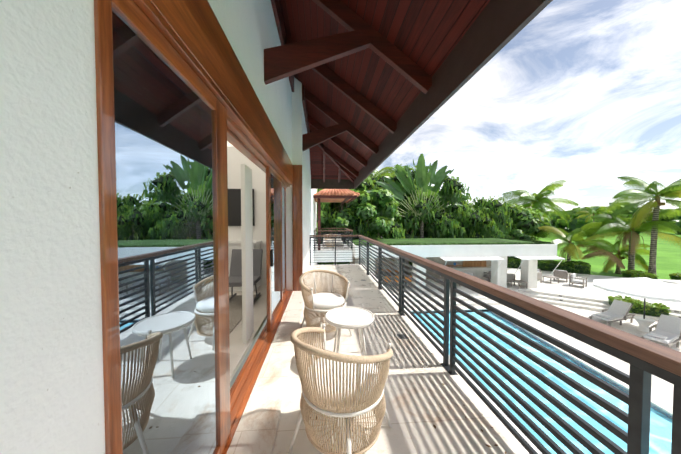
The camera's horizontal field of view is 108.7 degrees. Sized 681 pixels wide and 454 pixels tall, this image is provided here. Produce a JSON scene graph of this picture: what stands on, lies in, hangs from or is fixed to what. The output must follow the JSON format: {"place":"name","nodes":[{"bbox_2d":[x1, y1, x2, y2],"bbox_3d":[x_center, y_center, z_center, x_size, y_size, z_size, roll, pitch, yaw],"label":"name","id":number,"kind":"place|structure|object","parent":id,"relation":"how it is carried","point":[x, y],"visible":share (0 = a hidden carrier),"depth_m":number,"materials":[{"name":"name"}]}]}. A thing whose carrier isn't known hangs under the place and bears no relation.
{"place":"outdoors","nodes":[
{"label":"outdoors","id":0,"kind":"place"},
{"bbox_2d":[228,241,261,291],"bbox_3d":[-2.528,0.871,5.559,1.330,1.080,0.510,0,2,-4],"label":"room dresser","id":1,"kind":"object","parent":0,"point":[236,245],"visible":0.1,"depth_m":5.34,"materials":[{"name":"beige wood"}]},
{"bbox_2d":[229,249,262,301],"bbox_3d":[-1.881,0.934,4.634,0.600,0.942,0.885,0,2,-4],"label":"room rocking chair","id":2,"kind":"object","parent":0,"point":[235,277],"visible":0.62,"depth_m":4.88,"materials":[{"name":"grey"}]},
{"bbox_2d":[229,285,266,381],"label":"room floor","id":3,"kind":"structure","parent":0,"point":[239,349],"depth_m":3.37,"materials":[{"name":"beige tile"}]},
{"bbox_2d":[229,295,260,333],"bbox_3d":[-2.707,1.454,3.709,2.310,0.012,2.600,0,2,-4],"label":"room rug","id":4,"kind":"object","parent":3,"relation":"on","point":[235,310],"visible":0.17,"depth_m":4.20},
{"bbox_2d":[227,146,266,284],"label":"room walls","id":5,"kind":"structure","parent":3,"relation":"on","point":[236,158],"depth_m":5.81,"materials":[{"name":"beige paint"}]},
{"bbox_2d":[228,189,254,225],"bbox_3d":[-2.469,-0.459,5.739,0.860,0.870,0.050,0,2,-4],"label":"television","id":6,"kind":"object","parent":5,"relation":"attached to","point":[234,207],"visible":0.4,"depth_m":5.71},
{"bbox_2d":[241,164,253,343],"bbox_3d":[-1.207,0.339,3.152,0.060,2.230,0.320,0,2,-4],"label":"room curtain","id":7,"kind":"object","parent":5,"relation":"attached to","point":[247,253],"visible":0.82,"depth_m":3.08,"materials":[{"name":"white fabric"}]},
{"bbox_2d":[309,145,348,178],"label":"roof soffit","id":8,"kind":"structure","parent":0,"point":[316,164],"depth_m":9.15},
{"bbox_2d":[314,250,351,261],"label":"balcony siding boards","id":9,"kind":"object","parent":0,"point":[345,255],"visible":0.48,"depth_m":12.70,"materials":[{"name":"white wood"}]},
{"bbox_2d":[315,244,350,259],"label":"balcony slab","id":10,"kind":"structure","parent":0,"point":[322,248],"depth_m":13.15,"materials":[{"name":"white concrete"}]},
{"bbox_2d":[323,238,342,244],"bbox_3d":[-0.497,0.783,15.398,1.200,0.500,1.600,0,2,-4],"label":"balcony daybed cushion","id":11,"kind":"object","parent":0,"point":[337,242],"visible":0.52,"depth_m":14.69,"materials":[{"name":"white fabric"}]},
{"bbox_2d":[272,264,528,453],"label":"balcony floor","id":12,"kind":"structure","parent":0,"point":[421,399],"depth_m":2.12,"materials":[{"name":"beige tile"}]},
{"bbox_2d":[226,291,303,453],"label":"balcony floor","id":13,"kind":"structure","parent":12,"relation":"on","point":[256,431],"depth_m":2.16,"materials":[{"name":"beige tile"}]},
{"bbox_2d":[299,269,351,345],"bbox_3d":[-0.228,1.059,3.414,0.709,0.823,0.666,-1,2,-33],"label":"wicker chair","id":14,"kind":"object","parent":12,"relation":"on","point":[325,299],"visible":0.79,"depth_m":3.37,"materials":[{"name":"white wicker"}]},
{"bbox_2d":[288,324,392,453],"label":"wicker chair","id":15,"kind":"object","parent":12,"relation":"on","point":[341,383],"visible":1,"depth_m":1.48,"materials":[{"name":"white wicker"}]},
{"bbox_2d":[325,306,373,355],"bbox_3d":[0.102,1.231,2.714,0.544,0.512,0.544,0,2,-4],"label":"round table","id":16,"kind":"object","parent":12,"relation":"on","point":[349,317],"visible":0.96,"depth_m":2.63,"materials":[{"name":"white"}]},
{"bbox_2d":[361,280,407,338],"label":"floor drain grates","id":17,"kind":"object","parent":12,"relation":"on","point":[402,336],"visible":1,"depth_m":3.27,"materials":[{"name":"silver metal"}]},
{"bbox_2d":[310,266,506,453],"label":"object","id":18,"kind":"object","parent":12,"relation":"on","point":[434,426],"visible":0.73,"depth_m":1.92,"materials":[{"name":"brown"}]},
{"bbox_2d":[333,264,541,453],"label":"curb","id":19,"kind":"structure","parent":12,"relation":"attached to","point":[533,446],"depth_m":2.22,"materials":[{"name":"white paint"}]},
{"bbox_2d":[310,237,680,453],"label":"railing","id":20,"kind":"object","parent":12,"relation":"on","point":[637,400],"visible":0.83,"depth_m":1.55,"materials":[{"name":"black metal"}]},
{"bbox_2d":[310,235,680,376],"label":"handrail","id":21,"kind":"object","parent":20,"relation":"on","point":[661,356],"visible":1,"depth_m":1.26,"materials":[{"name":"brown wood"}]},
{"bbox_2d":[350,255,490,278],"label":"wall","id":22,"kind":"structure","parent":0,"point":[439,260],"depth_m":18.99,"materials":[{"name":"grey paint"}]},
{"bbox_2d":[446,261,485,266],"bbox_3d":[10.364,3.225,19.002,4.300,1.230,0.200,0,2,-4],"label":"pavilion cabinet","id":23,"kind":"object","parent":22,"relation":"attached to","point":[474,263],"visible":0.38,"depth_m":18.99,"materials":[{"name":"brown wood"}]},
{"bbox_2d":[230,304,680,418],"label":"pool deck","id":24,"kind":"structure","parent":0,"point":[662,389],"depth_m":9.93,"materials":[{"name":"stone"}]},
{"bbox_2d":[0,0,317,453],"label":"house wall","id":25,"kind":"structure","parent":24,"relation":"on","point":[51,376],"depth_m":0.59,"materials":[{"name":"paint"}]},
{"bbox_2d":[94,0,302,453],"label":"door frame","id":26,"kind":"structure","parent":25,"relation":"attached to","point":[103,30],"depth_m":0.74,"materials":[{"name":"brown wood"}]},
{"bbox_2d":[112,7,284,453],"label":"door glass panes","id":27,"kind":"object","parent":26,"relation":"in","point":[164,146],"visible":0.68,"depth_m":1.04,"materials":[{"name":"clear glass"}]},
{"bbox_2d":[270,249,272,266],"bbox_3d":[-0.954,0.428,3.387,0.035,0.240,0.025,0,2,-4],"label":"door handle","id":28,"kind":"object","parent":26,"relation":"attached to","point":[271,257],"visible":1,"depth_m":3.38,"materials":[{"name":"black metal"}]},
{"bbox_2d":[112,0,292,453],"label":"door frame rails","id":29,"kind":"object","parent":25,"relation":"attached to","point":[187,41],"depth_m":1.55,"materials":[{"name":"brown wood"}]},
{"bbox_2d":[314,229,352,250],"bbox_3d":[-0.522,0.676,14.541,2.020,1.000,3.740,0,2,-4],"label":"railing","id":30,"kind":"object","parent":25,"relation":"attached to","point":[348,244],"visible":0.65,"depth_m":12.75,"materials":[{"name":"metal"}]},
{"bbox_2d":[325,234,335,246],"bbox_3d":[-0.551,0.792,13.618,0.709,0.823,0.666,0,2,16],"label":"balcony frame","id":31,"kind":"object","parent":30,"relation":"on","point":[327,242],"visible":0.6,"depth_m":13.43,"materials":[{"name":"white"}]},
{"bbox_2d":[314,228,352,230],"bbox_3d":[-0.507,0.151,14.528,2.050,0.050,3.800,0,2,-4],"label":"railing","id":32,"kind":"object","parent":30,"relation":"on","point":[333,230],"visible":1,"depth_m":12.70,"materials":[{"name":"brown wood"}]},
{"bbox_2d":[313,194,356,250],"bbox_3d":[-0.442,-0.575,14.569,2.190,3.500,4.790,0,2,-4],"label":"pergola frame","id":33,"kind":"object","parent":30,"relation":"on","point":[347,197],"visible":0.71,"depth_m":12.63,"materials":[{"name":"brown wood"}]},
{"bbox_2d":[314,189,357,201],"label":"roof deck","id":34,"kind":"structure","parent":33,"relation":"on","point":[331,199],"depth_m":14.62,"materials":[{"name":"wood"}]},
{"bbox_2d":[317,189,359,196],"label":"roof barrel tiles","id":35,"kind":"object","parent":34,"relation":"on","point":[343,192],"visible":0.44,"depth_m":12.14,"materials":[{"name":"tile"}]},
{"bbox_2d":[264,0,431,182],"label":"roof beams","id":36,"kind":"structure","parent":25,"relation":"attached to","point":[290,57],"depth_m":2.82,"materials":[{"name":"brown wood"}]},
{"bbox_2d":[279,0,489,171],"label":"roof soffit boards","id":37,"kind":"object","parent":36,"relation":"attached to","point":[426,36],"depth_m":3.27,"materials":[{"name":"brown wood"}]},
{"bbox_2d":[311,0,552,188],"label":"roof fascia","id":38,"kind":"structure","parent":36,"relation":"attached to","point":[495,28],"depth_m":2.26,"materials":[{"name":"brown wood"}]},
{"bbox_2d":[589,304,680,347],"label":"lounge chair frames","id":39,"kind":"structure","parent":24,"relation":"on","point":[669,345],"depth_m":11.35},
{"bbox_2d":[591,300,680,343],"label":"lounge chair cushions","id":40,"kind":"object","parent":39,"relation":"on","point":[669,327],"visible":0.98,"depth_m":10.19,"materials":[{"name":"grey fabric"}]},
{"bbox_2d":[595,313,667,339],"bbox_3d":[12.462,4.240,10.605,0.446,0.060,2.589,0,2,2],"label":"towel","id":41,"kind":"object","parent":40,"relation":"on","point":[650,333],"visible":1,"depth_m":9.64,"materials":[{"name":"white fabric"}]},
{"bbox_2d":[633,316,654,331],"bbox_3d":[13.686,4.400,11.010,0.620,0.540,0.620,0,2,-4],"label":"side table","id":42,"kind":"object","parent":24,"relation":"on","point":[645,324],"visible":0.98,"depth_m":10.91,"materials":[{"name":"white paint"}]},
{"bbox_2d":[643,298,645,318],"bbox_3d":[13.686,3.270,10.980,0.046,1.800,0.046,0,2,18],"label":"umbrella pole","id":43,"kind":"object","parent":24,"relation":"on","point":[644,308],"visible":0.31,"depth_m":10.98,"materials":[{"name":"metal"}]},
{"bbox_2d":[593,277,680,302],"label":"umbrella canopy","id":44,"kind":"object","parent":43,"relation":"attached to","point":[647,288],"visible":1,"depth_m":10.43,"materials":[{"name":"fabric"}]},
{"bbox_2d":[318,230,680,279],"bbox_3d":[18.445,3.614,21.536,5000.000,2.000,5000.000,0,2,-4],"label":"lawn","id":45,"kind":"structure","parent":0,"point":[668,259],"depth_m":33.36,"materials":[{"name":"green plant"}]},
{"bbox_2d":[316,189,335,264],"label":"tree","id":46,"kind":"object","parent":45,"relation":"on","point":[324,205],"visible":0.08,"depth_m":20.71,"materials":[{"name":"green plant"}]},
{"bbox_2d":[318,189,341,264],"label":"tree trunk","id":47,"kind":"object","parent":45,"relation":"on","point":[333,210],"depth_m":25.34,"materials":[{"name":"green plant"}]},
{"bbox_2d":[316,177,384,263],"bbox_3d":[-0.343,-0.276,22.671,7.989,9.746,7.756,0,2,-4],"label":"tree","id":48,"kind":"object","parent":45,"relation":"on","point":[344,217],"visible":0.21,"depth_m":20.64,"materials":[{"name":"green plant"}]},
{"bbox_2d":[321,175,404,241],"bbox_3d":[1.294,-0.886,24.801,9.426,11.625,9.699,1,2,38],"label":"tree","id":49,"kind":"object","parent":45,"relation":"on","point":[334,216],"visible":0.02,"depth_m":21.04,"materials":[{"name":"green plant"}]},
{"bbox_2d":[350,187,401,239],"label":"tree","id":50,"kind":"object","parent":45,"relation":"on","point":[365,209],"visible":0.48,"depth_m":20.05,"materials":[{"name":"green plant"}]},
{"bbox_2d":[351,202,413,269],"bbox_3d":[3.715,1.166,23.573,6.855,8.036,7.363,0,2,-4],"label":"tree","id":51,"kind":"object","parent":45,"relation":"on","point":[395,231],"visible":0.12,"depth_m":20.71,"materials":[{"name":"green plant"}]},
{"bbox_2d":[368,167,397,189],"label":"palm tree","id":52,"kind":"object","parent":45,"relation":"on","point":[384,171],"visible":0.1,"depth_m":27.91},
{"bbox_2d":[367,164,425,232],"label":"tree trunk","id":53,"kind":"object","parent":45,"relation":"on","point":[412,172],"visible":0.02,"depth_m":31.52,"materials":[{"name":"green plant"}]},
{"bbox_2d":[364,170,441,265],"bbox_3d":[5.376,-0.809,26.809,10.002,11.170,9.720,0,2,-4],"label":"tree","id":54,"kind":"object","parent":45,"relation":"on","point":[381,179],"visible":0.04,"depth_m":24.28,"materials":[{"name":"green plant"}]},
{"bbox_2d":[367,154,468,237],"bbox_3d":[7.892,-1.205,23.128,11.665,11.551,2.245,-1,2,-25],"label":"palm tree","id":55,"kind":"object","parent":45,"relation":"on","point":[424,176],"visible":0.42,"depth_m":23.26,"materials":[{"name":"green"}]},
{"bbox_2d":[402,185,438,197],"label":"distant tree line","id":56,"kind":"object","parent":45,"relation":"on","point":[430,191],"depth_m":54.13,"materials":[{"name":"green plant"}]},
{"bbox_2d":[396,176,483,263],"bbox_3d":[9.797,-0.344,25.771,9.997,9.711,8.617,0,2,-4],"label":"tree","id":57,"kind":"object","parent":45,"relation":"on","point":[453,187],"visible":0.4,"depth_m":22.96,"materials":[{"name":"green plant"}]},
{"bbox_2d":[422,193,477,211],"bbox_3d":[13.490,-0.077,31.610,8.664,9.317,10.168,-1,2,-33],"label":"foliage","id":58,"kind":"object","parent":45,"relation":"on","point":[470,204],"visible":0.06,"depth_m":28.86,"materials":[{"name":"green plant"}]},
{"bbox_2d":[425,202,498,237],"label":"tree","id":59,"kind":"object","parent":45,"relation":"on","point":[486,231],"visible":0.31,"depth_m":22.37,"materials":[{"name":"green plant"}]},
{"bbox_2d":[432,195,515,237],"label":"tree","id":60,"kind":"object","parent":45,"relation":"on","point":[494,206],"visible":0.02,"depth_m":23.74,"materials":[{"name":"green plant"}]},
{"bbox_2d":[490,225,523,267],"bbox_3d":[15.839,2.009,24.513,5.373,5.112,4.322,0,2,-4],"label":"foliage","id":61,"kind":"object","parent":45,"relation":"on","point":[515,233],"visible":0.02,"depth_m":23.34,"materials":[{"name":"green plant"}]},
{"bbox_2d":[478,203,549,240],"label":"tree","id":62,"kind":"object","parent":45,"relation":"on","point":[531,220],"visible":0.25,"depth_m":24.35,"materials":[{"name":"green plant"}]},
{"bbox_2d":[497,180,578,238],"bbox_3d":[22.873,-0.391,29.210,7.208,9.608,7.194,0,2,12],"label":"palm tree","id":63,"kind":"object","parent":45,"relation":"on","point":[540,201],"visible":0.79,"depth_m":27.94,"materials":[{"name":"green"}]},
{"bbox_2d":[507,258,591,274],"bbox_3d":[17.626,3.731,23.196,8.796,1.729,1.512,1,2,31],"label":"terrace hedge","id":64,"kind":"object","parent":45,"relation":"on","point":[578,267],"visible":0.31,"depth_m":21.66,"materials":[{"name":"green plant"}]},
{"bbox_2d":[530,222,624,268],"bbox_3d":[20.414,2.067,21.959,5.986,5.073,6.138,0,2,12],"label":"palm tree","id":65,"kind":"object","parent":45,"relation":"on","point":[569,248],"visible":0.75,"depth_m":21.11,"materials":[{"name":"green"}]},
{"bbox_2d":[478,205,680,225],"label":"distant tree line","id":66,"kind":"object","parent":45,"relation":"on","point":[671,218],"depth_m":211.80,"materials":[{"name":"green plant"}]},
{"bbox_2d":[576,207,612,238],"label":"palm tree","id":67,"kind":"object","parent":45,"relation":"on","point":[591,210],"visible":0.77,"depth_m":67.08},
{"bbox_2d":[544,202,680,235],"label":"distant tree line","id":68,"kind":"object","parent":45,"relation":"on","point":[572,224],"visible":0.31,"depth_m":99.29,"materials":[{"name":"green plant"}]},
{"bbox_2d":[581,240,656,273],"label":"palm tree","id":69,"kind":"object","parent":45,"relation":"on","point":[639,260],"visible":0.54,"depth_m":23.34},
{"bbox_2d":[577,209,680,269],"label":"palm tree","id":70,"kind":"object","parent":45,"relation":"on","point":[617,225],"visible":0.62,"depth_m":20.18,"materials":[{"name":"green"}]},
{"bbox_2d":[607,295,671,316],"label":"shrubs","id":71,"kind":"object","parent":45,"relation":"on","point":[656,309],"visible":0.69,"depth_m":12.56,"materials":[{"name":"green plant"}]},
{"bbox_2d":[621,269,658,278],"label":"terrace shrubs","id":72,"kind":"object","parent":45,"relation":"on","point":[630,273],"visible":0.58,"depth_m":19.31,"materials":[{"name":"green plant"}]},
{"bbox_2d":[601,176,680,274],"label":"palm tree","id":73,"kind":"object","parent":45,"relation":"on","point":[670,191],"visible":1,"depth_m":19.27,"materials":[{"name":"green"}]},
{"bbox_2d":[669,272,680,279],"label":"terrace shrubs","id":74,"kind":"object","parent":45,"relation":"on","point":[675,276],"visible":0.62,"depth_m":19.05,"materials":[{"name":"green plant"}]},
{"bbox_2d":[440,260,561,276],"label":"pavilion awning arms","id":75,"kind":"object","parent":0,"point":[517,269],"visible":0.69,"depth_m":15.66},
{"bbox_2d":[373,0,680,210],"label":"sky","id":76,"kind":"structure","parent":0,"point":[587,94],"materials":[{"name":"white"}]},
{"bbox_2d":[376,268,680,320],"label":"pavilion terrace","id":77,"kind":"structure","parent":0,"point":[590,296],"depth_m":15.10,"materials":[{"name":"stone"}]},
{"bbox_2d":[376,272,406,284],"bbox_3d":[3.632,3.680,17.295,2.012,0.751,2.224,0,2,-4],"label":"pavilion dining table","id":78,"kind":"object","parent":77,"relation":"on","point":[390,275],"visible":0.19,"depth_m":17.18,"materials":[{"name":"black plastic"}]},
{"bbox_2d":[377,269,411,281],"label":"pavilion dining chairs","id":79,"kind":"object","parent":77,"relation":"on","point":[408,279],"visible":0.29,"depth_m":16.21,"materials":[{"name":"orange"}]},
{"bbox_2d":[355,256,537,290],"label":"columns","id":80,"kind":"structure","parent":77,"relation":"on","point":[528,272],"depth_m":16.20,"materials":[{"name":"white paint"}]},
{"bbox_2d":[346,239,556,257],"bbox_3d":[7.350,1.451,18.373,13.400,0.750,5.700,0,2,-4],"label":"roof edge","id":81,"kind":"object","parent":80,"relation":"on","point":[483,250],"depth_m":15.60,"materials":[{"name":"white paint"}]},
{"bbox_2d":[349,237,553,245],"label":"grass roof","id":82,"kind":"structure","parent":81,"relation":"on","point":[438,240],"depth_m":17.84,"materials":[{"name":"green plant"}]},
{"bbox_2d":[440,256,564,260],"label":"pavilion awnings","id":83,"kind":"object","parent":81,"relation":"attached to","point":[499,258],"visible":1,"depth_m":15.34,"materials":[{"name":"white paint"}]},
{"bbox_2d":[450,266,490,279],"bbox_3d":[10.380,3.565,18.811,4.700,0.900,0.600,0,2,-4],"label":"pavilion counter","id":84,"kind":"object","parent":77,"relation":"on","point":[478,272],"visible":0.19,"depth_m":18.52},
{"bbox_2d":[443,269,586,288],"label":"outdoor chairs","id":85,"kind":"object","parent":77,"relation":"on","point":[558,274],"depth_m":17.46,"materials":[{"name":"grey wood"}]},
{"bbox_2d":[464,269,585,283],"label":"lounge chair cushions","id":86,"kind":"object","parent":85,"relation":"on","point":[574,279],"visible":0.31,"depth_m":17.02,"materials":[{"name":"grey fabric"}]},
{"bbox_2d":[409,307,672,414],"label":"pool coping stones","id":87,"kind":"object","parent":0,"point":[662,405],"visible":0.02,"depth_m":7.86,"materials":[{"name":"beige stone"}]},
{"bbox_2d":[412,310,671,418],"bbox_3d":[5.816,5.089,3.052,6.790,0.419,21.000,0,2,-4],"label":"pool tile band","id":88,"kind":"object","parent":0,"point":[565,355],"depth_m":9.25,"materials":[{"name":"tile"}]},
{"bbox_3d":[5.816,5.838,3.071,6.790,1.080,21.000,0,2,-4],"label":"pool","id":89,"kind":"object","parent":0,"visible":0},
{"bbox_2d":[414,312,671,453],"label":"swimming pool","id":90,"kind":"structure","parent":89,"relation":"in","point":[660,440],"depth_m":7.24,"materials":[{"name":"blue liquid"}]}
]}

